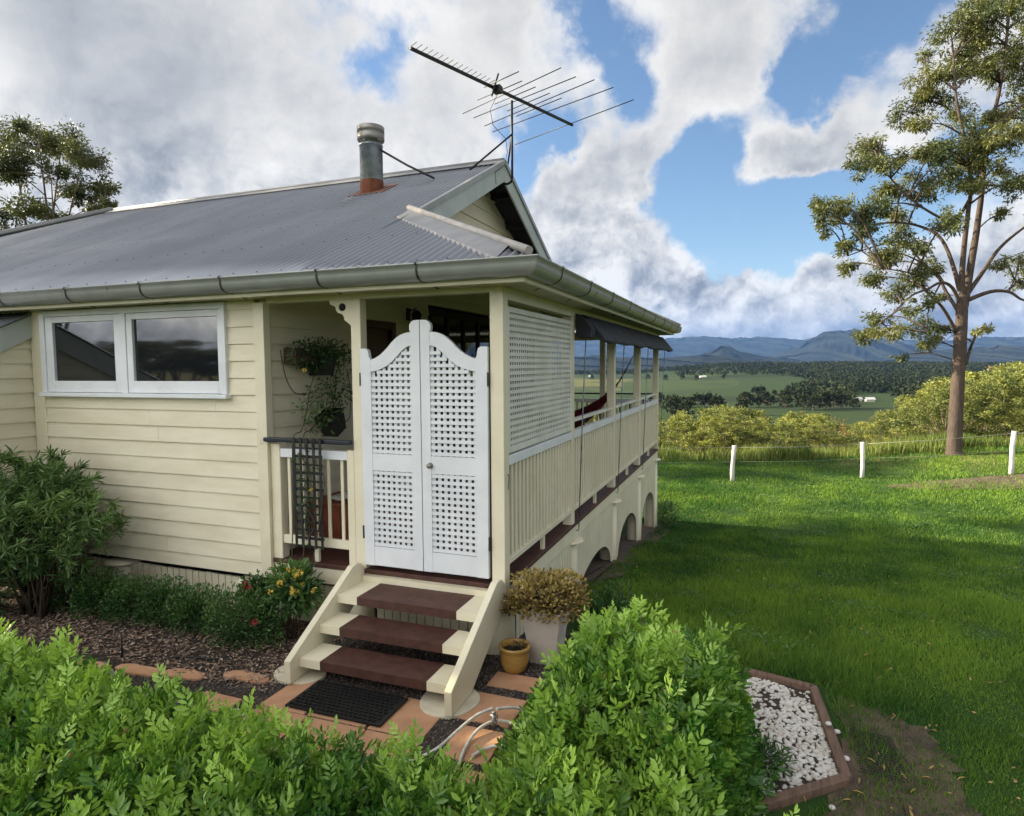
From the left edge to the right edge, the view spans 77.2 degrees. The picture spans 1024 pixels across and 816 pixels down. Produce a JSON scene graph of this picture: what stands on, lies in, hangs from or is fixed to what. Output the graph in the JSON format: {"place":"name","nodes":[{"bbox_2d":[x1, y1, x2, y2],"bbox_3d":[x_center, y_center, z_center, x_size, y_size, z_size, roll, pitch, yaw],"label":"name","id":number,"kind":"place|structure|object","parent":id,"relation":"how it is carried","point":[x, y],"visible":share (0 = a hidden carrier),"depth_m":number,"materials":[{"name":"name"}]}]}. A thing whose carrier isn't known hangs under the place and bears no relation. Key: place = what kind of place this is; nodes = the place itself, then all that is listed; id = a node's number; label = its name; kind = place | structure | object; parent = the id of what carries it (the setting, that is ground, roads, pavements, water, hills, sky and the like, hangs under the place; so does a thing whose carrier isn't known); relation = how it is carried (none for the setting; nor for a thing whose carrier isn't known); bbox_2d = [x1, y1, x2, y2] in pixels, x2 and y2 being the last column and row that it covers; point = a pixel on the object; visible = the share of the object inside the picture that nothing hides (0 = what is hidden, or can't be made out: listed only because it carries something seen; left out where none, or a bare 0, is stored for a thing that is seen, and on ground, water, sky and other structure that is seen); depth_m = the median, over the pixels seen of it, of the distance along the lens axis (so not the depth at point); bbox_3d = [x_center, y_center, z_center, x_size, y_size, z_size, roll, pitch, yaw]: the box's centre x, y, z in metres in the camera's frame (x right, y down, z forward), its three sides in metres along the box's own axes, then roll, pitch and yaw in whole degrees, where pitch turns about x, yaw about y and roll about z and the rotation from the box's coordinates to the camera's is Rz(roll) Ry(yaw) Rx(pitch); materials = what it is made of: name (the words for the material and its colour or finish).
{"place":"outdoors","nodes":[
{"label":"outdoors","id":0,"kind":"place"},
{"bbox_2d":[0,0,1023,340],"label":"sky","id":1,"kind":"structure","parent":0,"point":[685,200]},
{"bbox_2d":[554,354,767,370],"bbox_3d":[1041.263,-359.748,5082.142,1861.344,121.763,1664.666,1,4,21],"label":"hill","id":2,"kind":"structure","parent":0,"point":[592,362],"depth_m":4818.02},
{"bbox_2d":[375,366,1023,815],"bbox_3d":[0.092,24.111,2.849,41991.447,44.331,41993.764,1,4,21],"label":"ground","id":3,"kind":"structure","parent":0,"point":[731,386],"depth_m":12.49,"materials":[{"name":"green plant"}]},
{"bbox_2d":[0,112,122,230],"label":"dull gum tree","id":4,"kind":"object","parent":3,"relation":"on","point":[14,166],"visible":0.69,"depth_m":27.64,"materials":[{"name":"green plant"}]},
{"bbox_2d":[115,663,159,676],"bbox_3d":[-2.598,1.834,4.463,0.378,0.043,0.120,1,4,21],"label":"edging stone","id":5,"kind":"object","parent":3,"relation":"on","point":[137,669],"visible":0.6,"depth_m":4.45,"materials":[{"name":"stone"}]},
{"bbox_2d":[162,668,205,680],"bbox_3d":[-2.243,1.835,4.394,0.329,0.043,0.118,1,4,21],"label":"edging stone","id":6,"kind":"object","parent":3,"relation":"on","point":[194,675],"visible":0.7,"depth_m":4.37,"materials":[{"name":"stone"}]},
{"bbox_2d":[223,670,269,683],"bbox_3d":[-1.800,1.835,4.352,0.365,0.043,0.117,1,4,21],"label":"edging stone","id":7,"kind":"object","parent":3,"relation":"on","point":[242,674],"visible":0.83,"depth_m":4.33,"materials":[{"name":"stone"}]},
{"bbox_2d":[0,123,681,654],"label":"cottage","id":8,"kind":"structure","parent":3,"relation":"on","point":[142,357],"depth_m":5.59,"materials":[{"name":"beige paint"}]},
{"bbox_2d":[38,302,232,398],"bbox_3d":[-3.408,-0.497,5.725,2.275,0.802,0.125,1,4,21],"label":"window","id":9,"kind":"structure","parent":8,"relation":"in","point":[170,350],"depth_m":5.68,"materials":[{"name":"white paint"}]},
{"bbox_2d":[292,437,324,549],"bbox_3d":[-1.612,0.676,5.081,0.274,0.885,0.013,1,4,21],"label":"trellis","id":10,"kind":"object","parent":8,"relation":"hanging from","point":[314,490],"visible":0.99,"depth_m":5.08,"materials":[{"name":"black plastic"}]},
{"bbox_2d":[283,335,352,412],"bbox_3d":[-1.683,-0.292,5.784,0.284,0.717,1.069,1,4,21],"label":"hanging pot","id":11,"kind":"object","parent":8,"relation":"hanging from","point":[311,358],"visible":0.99,"depth_m":5.69,"materials":[{"name":"black plastic"}]},
{"bbox_2d":[280,350,350,567],"bbox_3d":[-1.716,0.412,5.560,0.442,1.821,1.201,-1,4,-4],"label":"trailing vine","id":12,"kind":"object","parent":11,"relation":"hanging from","point":[302,406],"visible":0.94,"depth_m":5.09,"materials":[{"name":"green plant"}]},
{"bbox_2d":[305,392,345,436],"bbox_3d":[-1.649,0.058,5.719,0.261,0.417,0.533,1,4,21],"label":"hanging pot","id":13,"kind":"object","parent":11,"relation":"hanging from","point":[331,422],"visible":0.92,"depth_m":5.77,"materials":[{"name":"black plastic"}]},
{"bbox_2d":[306,491,410,543],"bbox_3d":[-1.362,1.008,5.748,0.770,0.399,0.500,1,4,21],"label":"timber chest","id":14,"kind":"object","parent":8,"relation":"on","point":[336,521],"visible":0.25,"depth_m":5.57,"materials":[{"name":"brown wood"}]},
{"bbox_2d":[366,319,397,489],"bbox_3d":[-1.451,0.106,6.817,0.065,2.060,0.810,1,4,21],"label":"entry door","id":15,"kind":"structure","parent":8,"relation":"in","point":[380,334],"depth_m":6.90,"materials":[{"name":"red paint"}]},
{"bbox_2d":[428,308,490,490],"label":"glazed doors","id":16,"kind":"structure","parent":8,"relation":"in","point":[468,333],"depth_m":8.78,"materials":[{"name":"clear glass"}]},
{"bbox_2d":[408,42,633,184],"bbox_3d":[-0.205,-3.506,8.223,3.011,1.263,2.320,-4,5,-44],"label":"tv aerial","id":17,"kind":"object","parent":8,"relation":"attached to","point":[497,89],"visible":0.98,"depth_m":8.23,"materials":[{"name":"black metal"}]},
{"bbox_2d":[489,355,633,427],"bbox_3d":[0.725,-0.240,9.636,2.430,1.163,0.748,-1,4,-11],"label":"hammock","id":18,"kind":"object","parent":8,"relation":"hanging from","point":[598,404],"visible":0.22,"depth_m":9.91,"materials":[{"name":"red fabric"}]},
{"bbox_2d":[576,314,672,530],"bbox_3d":[1.827,-0.044,9.182,0.263,2.175,6.150,1,4,21],"label":"rolled blind","id":19,"kind":"object","parent":8,"relation":"attached to","point":[600,329],"visible":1,"depth_m":7.42,"materials":[{"name":"grey fabric"}]},
{"bbox_2d":[0,575,761,815],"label":"garden bed","id":20,"kind":"object","parent":3,"relation":"on","point":[223,655],"visible":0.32,"depth_m":4.73,"materials":[{"name":"soil"}]},
{"bbox_2d":[0,552,24,614],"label":"oleander shrub","id":21,"kind":"object","parent":20,"relation":"on","point":[9,591],"visible":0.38,"depth_m":5.39,"materials":[{"name":"green plant"}]},
{"bbox_2d":[0,444,131,619],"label":"oleander shrub","id":22,"kind":"object","parent":20,"relation":"on","point":[46,522],"visible":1,"depth_m":5.33,"materials":[{"name":"green plant"}]},
{"bbox_2d":[44,571,106,612],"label":"bush","id":23,"kind":"object","parent":20,"relation":"on","point":[62,590],"visible":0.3,"depth_m":5.58,"materials":[{"name":"green plant"}]},
{"bbox_2d":[66,564,132,618],"bbox_3d":[-3.547,1.566,5.545,0.519,0.444,0.559,-2,4,-22],"label":"bush","id":24,"kind":"object","parent":20,"relation":"on","point":[88,592],"visible":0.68,"depth_m":5.48,"materials":[{"name":"green plant"}]},
{"bbox_2d":[96,573,167,626],"bbox_3d":[-3.178,1.591,5.389,0.588,0.401,0.540,1,4,21],"label":"bush","id":25,"kind":"object","parent":20,"relation":"on","point":[133,587],"visible":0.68,"depth_m":5.34,"materials":[{"name":"green plant"}]},
{"bbox_2d":[132,573,201,629],"bbox_3d":[-2.854,1.591,5.305,0.516,0.414,0.527,-4,5,-39],"label":"bush","id":26,"kind":"object","parent":20,"relation":"on","point":[164,590],"visible":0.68,"depth_m":5.23,"materials":[{"name":"green plant"}]},
{"bbox_2d":[0,581,342,691],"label":"bark mulch","id":27,"kind":"object","parent":20,"relation":"on","point":[81,625],"visible":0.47,"depth_m":4.90,"materials":[{"name":"brown wood"}]},
{"bbox_2d":[120,632,234,665],"bbox_3d":[-2.394,1.733,4.614,0.895,0.220,0.064,0,4,9],"label":"irrigation stake","id":28,"kind":"object","parent":27,"relation":"on","point":[231,663],"visible":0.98,"depth_m":4.65,"materials":[{"name":"black plastic"}]},
{"bbox_2d":[161,581,231,636],"bbox_3d":[-2.535,1.591,5.180,0.551,0.420,0.544,1,4,21],"label":"bush","id":29,"kind":"object","parent":20,"relation":"on","point":[195,598],"visible":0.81,"depth_m":5.10,"materials":[{"name":"green plant"}]},
{"bbox_2d":[197,691,241,712],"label":"paver","id":30,"kind":"object","parent":20,"relation":"on","point":[232,700],"visible":0.27,"depth_m":4.06,"materials":[{"name":"stone"}]},
{"bbox_2d":[198,580,286,653],"bbox_3d":[-2.057,1.575,4.923,0.801,0.480,0.567,1,4,21],"label":"bush","id":31,"kind":"object","parent":20,"relation":"on","point":[228,629],"visible":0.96,"depth_m":4.86,"materials":[{"name":"green plant"}]},
{"bbox_2d":[237,568,277,629],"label":"rose bush","id":32,"kind":"object","parent":20,"relation":"on","point":[255,580],"visible":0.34,"depth_m":5.07,"materials":[{"name":"green plant"}]},
{"bbox_2d":[233,706,306,737],"bbox_3d":[-1.461,1.882,3.756,0.382,0.044,0.366,1,4,21],"label":"paver","id":33,"kind":"object","parent":20,"relation":"on","point":[294,716],"visible":0.22,"depth_m":3.85,"materials":[{"name":"ceramic"}]},
{"bbox_2d":[260,681,316,714],"bbox_3d":[-1.350,1.856,4.117,0.338,0.045,0.380,1,4,21],"label":"paver","id":34,"kind":"object","parent":20,"relation":"on","point":[281,698],"visible":0.34,"depth_m":4.07,"materials":[{"name":"stone"}]},
{"bbox_2d":[262,557,326,639],"bbox_3d":[-1.675,1.477,4.972,0.544,0.657,0.446,3,5,42],"label":"yellow allamanda","id":35,"kind":"object","parent":20,"relation":"on","point":[297,574],"visible":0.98,"depth_m":4.90,"materials":[{"name":"green plant"}]},
{"bbox_2d":[282,717,364,759],"bbox_3d":[-1.091,1.886,3.613,0.391,0.048,0.358,1,4,21],"label":"paver","id":36,"kind":"object","parent":20,"relation":"on","point":[343,728],"visible":0.26,"depth_m":3.71,"materials":[{"name":"ceramic"}]},
{"bbox_2d":[308,713,367,727],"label":"paver","id":37,"kind":"object","parent":20,"relation":"on","point":[352,723],"visible":0.19,"depth_m":3.82,"materials":[{"name":"ceramic"}]},
{"bbox_2d":[285,680,407,726],"bbox_3d":[-1.026,1.825,3.993,0.677,0.023,0.330,1,4,21],"label":"doormat","id":38,"kind":"object","parent":37,"relation":"on","point":[357,704],"visible":1,"depth_m":3.96,"materials":[{"name":"black rubber"}]},
{"bbox_2d":[81,637,611,797],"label":"dark gravel","id":39,"kind":"structure","parent":20,"relation":"on","point":[413,655],"depth_m":4.26,"materials":[{"name":"black gravel"}]},
{"bbox_2d":[354,730,418,769],"bbox_3d":[-0.735,1.895,3.490,0.355,0.042,0.356,1,4,21],"label":"paver","id":40,"kind":"object","parent":20,"relation":"on","point":[368,736],"visible":0.24,"depth_m":3.61,"materials":[{"name":"concrete"}]},
{"bbox_2d":[274,563,504,719],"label":"front steps","id":41,"kind":"structure","parent":20,"relation":"on","point":[315,655],"depth_m":4.33,"materials":[{"name":"beige paint"}]},
{"bbox_2d":[0,617,799,815],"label":"hedge","id":42,"kind":"object","parent":20,"relation":"on","point":[149,755],"visible":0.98,"depth_m":2.55,"materials":[{"name":"green plant"}]},
{"bbox_2d":[367,697,439,737],"bbox_3d":[-0.609,1.870,3.849,0.354,0.042,0.389,1,4,21],"label":"paver","id":43,"kind":"object","parent":20,"relation":"on","point":[405,713],"visible":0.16,"depth_m":3.80,"materials":[{"name":"ceramic"}]},
{"bbox_2d":[443,726,504,765],"bbox_3d":[-0.214,1.884,3.562,0.281,0.047,0.312,1,4,21],"label":"paver","id":44,"kind":"object","parent":20,"relation":"on","point":[482,738],"visible":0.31,"depth_m":3.56,"materials":[{"name":"ceramic"}]},
{"bbox_2d":[406,706,522,769],"bbox_3d":[-0.215,1.815,3.476,0.971,0.095,0.369,-4,5,-44],"label":"garden hose","id":45,"kind":"object","parent":44,"relation":"on","point":[494,716],"visible":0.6,"depth_m":3.64,"materials":[{"name":"beige rubber"}]},
{"bbox_2d":[458,692,526,728],"bbox_3d":[-0.114,1.860,3.925,0.330,0.045,0.322,1,4,21],"label":"paver","id":46,"kind":"object","parent":20,"relation":"on","point":[487,700],"visible":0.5,"depth_m":3.91,"materials":[{"name":"ceramic"}]},
{"bbox_2d":[487,671,543,693],"bbox_3d":[0.075,1.838,4.240,0.444,0.043,0.199,1,4,21],"label":"paver","id":47,"kind":"object","parent":20,"relation":"on","point":[521,683],"visible":0.45,"depth_m":4.25,"materials":[{"name":"stone"}]},
{"bbox_2d":[499,638,529,674],"bbox_3d":[0.018,1.710,4.417,0.220,0.213,0.220,1,4,21],"label":"ochre pot","id":48,"kind":"object","parent":47,"relation":"on","point":[514,655],"visible":1,"depth_m":4.35,"materials":[{"name":"ceramic"}]},
{"bbox_2d":[520,597,571,664],"bbox_3d":[0.245,1.607,4.592,0.298,0.395,0.298,1,4,21],"label":"square planter","id":49,"kind":"object","parent":20,"relation":"on","point":[542,637],"visible":0.44,"depth_m":4.48,"materials":[{"name":"concrete"}]},
{"bbox_2d":[499,590,526,615],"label":"bronze succulent","id":50,"kind":"object","parent":49,"relation":"in","point":[506,608],"visible":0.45,"depth_m":4.55,"materials":[{"name":"brown plant"}]},
{"bbox_2d":[503,567,592,624],"bbox_3d":[0.240,1.302,4.527,0.655,0.345,0.622,1,4,21],"label":"bronze succulent","id":51,"kind":"object","parent":49,"relation":"in","point":[547,581],"visible":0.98,"depth_m":4.46,"materials":[{"name":"brown plant"}]},
{"bbox_2d":[467,594,785,815],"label":"spreading shrub","id":52,"kind":"object","parent":20,"relation":"on","point":[635,705],"visible":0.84,"depth_m":2.77,"materials":[{"name":"green plant"}]},
{"bbox_2d":[741,677,838,809],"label":"white pebbles","id":53,"kind":"object","parent":20,"relation":"on","point":[819,753],"visible":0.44,"depth_m":3.65,"materials":[{"name":"white stone"}]},
{"bbox_2d":[749,733,799,778],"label":"ferny plant","id":54,"kind":"object","parent":53,"relation":"on","point":[771,750],"visible":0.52,"depth_m":3.31,"materials":[{"name":"green plant"}]},
{"bbox_2d":[744,667,813,690],"bbox_3d":[1.756,1.807,4.237,0.427,0.070,0.052,2,5,34],"label":"sleeper","id":55,"kind":"object","parent":53,"relation":"on","point":[789,682],"visible":0.46,"depth_m":4.21,"materials":[{"name":"brown wood"}]},
{"bbox_2d":[757,773,848,811],"bbox_3d":[1.420,1.884,3.124,0.541,0.070,0.052,-2,4,-20],"label":"sleeper","id":56,"kind":"object","parent":53,"relation":"on","point":[808,791],"visible":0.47,"depth_m":3.11,"materials":[{"name":"brown wood"}]},
{"bbox_2d":[809,685,851,782],"bbox_3d":[1.806,1.845,3.671,0.052,0.070,0.946,1,4,16],"label":"sleeper","id":57,"kind":"object","parent":53,"relation":"on","point":[839,760],"visible":0.66,"depth_m":3.57,"materials":[{"name":"brown wood"}]},
{"bbox_2d":[573,579,644,628],"bbox_3d":[0.831,1.646,5.368,0.566,0.420,0.759,1,4,21],"label":"leafy plant","id":58,"kind":"object","parent":3,"relation":"on","point":[623,603],"visible":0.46,"depth_m":5.38,"materials":[{"name":"green plant"}]},
{"bbox_2d":[581,522,670,587],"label":"bare soil","id":59,"kind":"structure","parent":3,"relation":"on","point":[597,566],"depth_m":8.35,"materials":[{"name":"brown soil"}]},
{"bbox_2d":[657,498,679,527],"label":"leafy plant","id":60,"kind":"object","parent":3,"relation":"on","point":[667,521],"visible":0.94,"depth_m":12.13,"materials":[{"name":"green plant"}]},
{"bbox_2d":[661,394,679,415],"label":"valley tree","id":61,"kind":"object","parent":3,"relation":"on","point":[674,402],"visible":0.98,"depth_m":467.46,"materials":[{"name":"green plant"}]},
{"bbox_2d":[658,412,694,448],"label":"slope tree","id":62,"kind":"object","parent":3,"relation":"on","point":[677,417],"visible":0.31,"depth_m":46.44,"materials":[{"name":"green plant"}]},
{"bbox_2d":[659,418,715,452],"bbox_3d":[7.633,1.656,28.210,2.336,2.335,2.427,-1,4,-13],"label":"slope tree","id":63,"kind":"object","parent":3,"relation":"on","point":[677,435],"visible":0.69,"depth_m":28.09,"materials":[{"name":"green plant"}]},
{"bbox_2d":[679,407,719,451],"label":"slope tree","id":64,"kind":"object","parent":3,"relation":"on","point":[707,411],"visible":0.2,"depth_m":42.80,"materials":[{"name":"green plant"}]},
{"bbox_2d":[679,416,722,456],"bbox_3d":[8.228,1.533,27.669,1.864,2.442,2.014,2,4,28],"label":"slope tree","id":65,"kind":"object","parent":3,"relation":"on","point":[702,442],"visible":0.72,"depth_m":27.32,"materials":[{"name":"green plant"}]},
{"bbox_2d":[694,416,730,452],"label":"slope tree","id":66,"kind":"object","parent":3,"relation":"on","point":[712,419],"visible":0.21,"depth_m":29.28,"materials":[{"name":"green plant"}]},
{"bbox_2d":[707,419,744,455],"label":"slope tree","id":67,"kind":"object","parent":3,"relation":"on","point":[726,425],"visible":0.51,"depth_m":28.45,"materials":[{"name":"green plant"}]},
{"bbox_2d":[706,414,759,448],"bbox_3d":[10.563,1.687,30.559,2.739,2.738,2.845,2,5,33],"label":"slope tree","id":68,"kind":"object","parent":3,"relation":"on","point":[738,418],"visible":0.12,"depth_m":30.43,"materials":[{"name":"green plant"}]},
{"bbox_2d":[720,406,758,444],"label":"slope tree","id":69,"kind":"object","parent":3,"relation":"on","point":[743,411],"visible":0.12,"depth_m":43.31,"materials":[{"name":"green plant"}]},
{"bbox_2d":[720,425,769,452],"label":"slope tree","id":70,"kind":"object","parent":3,"relation":"on","point":[743,429],"visible":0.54,"depth_m":28.42,"materials":[{"name":"green plant"}]},
{"bbox_2d":[732,418,780,451],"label":"slope tree","id":71,"kind":"object","parent":3,"relation":"on","point":[757,427],"visible":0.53,"depth_m":29.47,"materials":[{"name":"green plant"}]},
{"bbox_2d":[752,421,810,448],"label":"slope tree","id":72,"kind":"object","parent":3,"relation":"on","point":[785,438],"visible":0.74,"depth_m":27.47,"materials":[{"name":"green plant"}]},
{"bbox_2d":[554,360,1023,402],"bbox_3d":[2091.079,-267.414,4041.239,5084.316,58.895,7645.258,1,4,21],"label":"wood","id":73,"kind":"object","parent":3,"relation":"on","point":[849,379],"visible":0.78,"depth_m":1599.06,"materials":[{"name":"green plant"}]},
{"bbox_2d":[772,411,816,442],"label":"slope tree","id":74,"kind":"object","parent":3,"relation":"on","point":[791,414],"visible":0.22,"depth_m":51.96,"materials":[{"name":"green plant"}]},
{"bbox_2d":[789,422,832,449],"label":"slope tree","id":75,"kind":"object","parent":3,"relation":"on","point":[802,431],"visible":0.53,"depth_m":28.53,"materials":[{"name":"green plant"}]},
{"bbox_2d":[802,413,832,447],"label":"slope tree","id":76,"kind":"object","parent":3,"relation":"on","point":[810,417],"visible":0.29,"depth_m":48.30,"materials":[{"name":"green plant"}]},
{"bbox_2d":[625,496,1020,815],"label":"lawn litter","id":77,"kind":"object","parent":3,"relation":"on","point":[880,676],"visible":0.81,"depth_m":4.68,"materials":[{"name":"brown plant"}]},
{"bbox_2d":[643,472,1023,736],"bbox_3d":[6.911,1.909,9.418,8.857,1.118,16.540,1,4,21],"label":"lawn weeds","id":78,"kind":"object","parent":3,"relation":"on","point":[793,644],"visible":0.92,"depth_m":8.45,"materials":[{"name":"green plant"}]},
{"bbox_2d":[811,420,855,449],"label":"slope tree","id":79,"kind":"object","parent":3,"relation":"on","point":[838,438],"visible":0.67,"depth_m":32.52,"materials":[{"name":"green plant"}]},
{"bbox_2d":[658,431,1023,480],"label":"paddock fence","id":80,"kind":"object","parent":3,"relation":"on","point":[862,458],"visible":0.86,"depth_m":17.07,"materials":[{"name":"wood"}]},
{"bbox_2d":[850,420,900,447],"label":"slope tree","id":81,"kind":"object","parent":3,"relation":"on","point":[859,431],"visible":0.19,"depth_m":42.69,"materials":[{"name":"green plant"}]},
{"bbox_2d":[862,419,895,444],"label":"slope tree","id":82,"kind":"object","parent":3,"relation":"on","point":[877,423],"visible":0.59,"depth_m":29.90,"materials":[{"name":"green plant"}]},
{"bbox_2d":[860,409,899,440],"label":"slope tree","id":83,"kind":"object","parent":3,"relation":"on","point":[884,414],"visible":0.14,"depth_m":66.47,"materials":[{"name":"green plant"}]},
{"bbox_2d":[870,406,932,442],"bbox_3d":[21.643,1.514,34.986,3.512,3.359,3.858,1,4,21],"label":"slope tree","id":84,"kind":"object","parent":3,"relation":"on","point":[885,421],"visible":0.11,"depth_m":35.15,"materials":[{"name":"green plant"}]},
{"bbox_2d":[824,696,982,815],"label":"bare soil","id":85,"kind":"structure","parent":3,"relation":"on","point":[861,785],"depth_m":3.25,"materials":[{"name":"brown soil"}]},
{"bbox_2d":[849,727,913,782],"bbox_3d":[1.989,1.855,3.457,0.260,0.006,0.480,1,4,21],"label":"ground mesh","id":86,"kind":"object","parent":85,"relation":"on","point":[879,755],"depth_m":3.43,"materials":[{"name":"soil"}]},
{"bbox_2d":[807,0,1023,455],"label":"gum tree","id":87,"kind":"object","parent":3,"relation":"on","point":[974,40],"visible":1,"depth_m":19.59,"materials":[{"name":"green plant"}]},
{"bbox_2d":[888,397,947,437],"bbox_3d":[20.257,1.185,31.697,3.065,3.428,2.790,1,4,24],"label":"slope tree","id":88,"kind":"object","parent":3,"relation":"on","point":[918,403],"visible":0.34,"depth_m":31.51,"materials":[{"name":"green plant"}]},
{"bbox_2d":[887,385,998,437],"bbox_3d":[18.486,0.668,27.536,3.420,3.271,3.757,-4,5,-39],"label":"slope tree","id":89,"kind":"object","parent":3,"relation":"on","point":[974,414],"visible":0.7,"depth_m":27.32,"materials":[{"name":"green plant"}]},
{"bbox_2d":[920,380,986,431],"bbox_3d":[23.539,0.825,33.853,3.843,4.618,3.698,-3,4,-29],"label":"slope tree","id":90,"kind":"object","parent":3,"relation":"on","point":[968,383],"visible":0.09,"depth_m":34.16,"materials":[{"name":"green plant"}]},
{"bbox_2d":[886,474,1023,489],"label":"bare soil","id":91,"kind":"structure","parent":3,"relation":"on","point":[1001,481],"depth_m":16.07,"materials":[{"name":"brown soil"}]},
{"bbox_2d":[946,383,1015,438],"bbox_3d":[20.466,0.682,28.066,2.265,3.504,2.353,-1,4,-9],"label":"slope tree","id":92,"kind":"object","parent":3,"relation":"on","point":[973,389],"visible":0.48,"depth_m":27.75,"materials":[{"name":"green plant"}]},
{"bbox_2d":[943,371,1023,440],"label":"slope tree","id":93,"kind":"object","parent":3,"relation":"on","point":[1012,376],"visible":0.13,"depth_m":32.41,"materials":[{"name":"green plant"}]},
{"bbox_2d":[947,388,1023,439],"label":"slope tree","id":94,"kind":"object","parent":3,"relation":"on","point":[1003,411],"visible":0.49,"depth_m":27.72,"materials":[{"name":"green plant"}]},
{"bbox_2d":[973,379,1023,437],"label":"slope tree","id":95,"kind":"object","parent":3,"relation":"on","point":[1010,386],"visible":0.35,"depth_m":31.35,"materials":[{"name":"green plant"}]},
{"bbox_2d":[979,364,1023,436],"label":"slope tree","id":96,"kind":"object","parent":3,"relation":"on","point":[1008,368],"visible":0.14,"depth_m":37.25,"materials":[{"name":"green plant"}]},
{"bbox_2d":[704,345,799,363],"bbox_3d":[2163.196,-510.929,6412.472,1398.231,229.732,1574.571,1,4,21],"label":"conical hill","id":97,"kind":"structure","parent":0,"point":[727,351],"depth_m":6243.66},
{"bbox_2d":[554,336,1023,358],"bbox_3d":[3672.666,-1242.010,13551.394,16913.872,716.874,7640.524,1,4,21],"label":"mountain range","id":98,"kind":"structure","parent":0,"point":[701,345],"depth_m":13267.73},
{"bbox_2d":[651,429,1023,462],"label":"tall grass","id":99,"kind":"structure","parent":0,"point":[899,445],"depth_m":20.96,"materials":[{"name":"green plant"}]},
{"bbox_2d":[766,330,933,362],"bbox_3d":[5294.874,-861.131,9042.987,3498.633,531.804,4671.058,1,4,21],"label":"flat topped mountain","id":100,"kind":"structure","parent":0,"point":[837,345],"depth_m":8527.34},
{"bbox_2d":[883,345,1023,362],"bbox_3d":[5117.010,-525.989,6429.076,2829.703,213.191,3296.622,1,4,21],"label":"long hill","id":101,"kind":"structure","parent":0,"point":[1003,353],"depth_m":6270.50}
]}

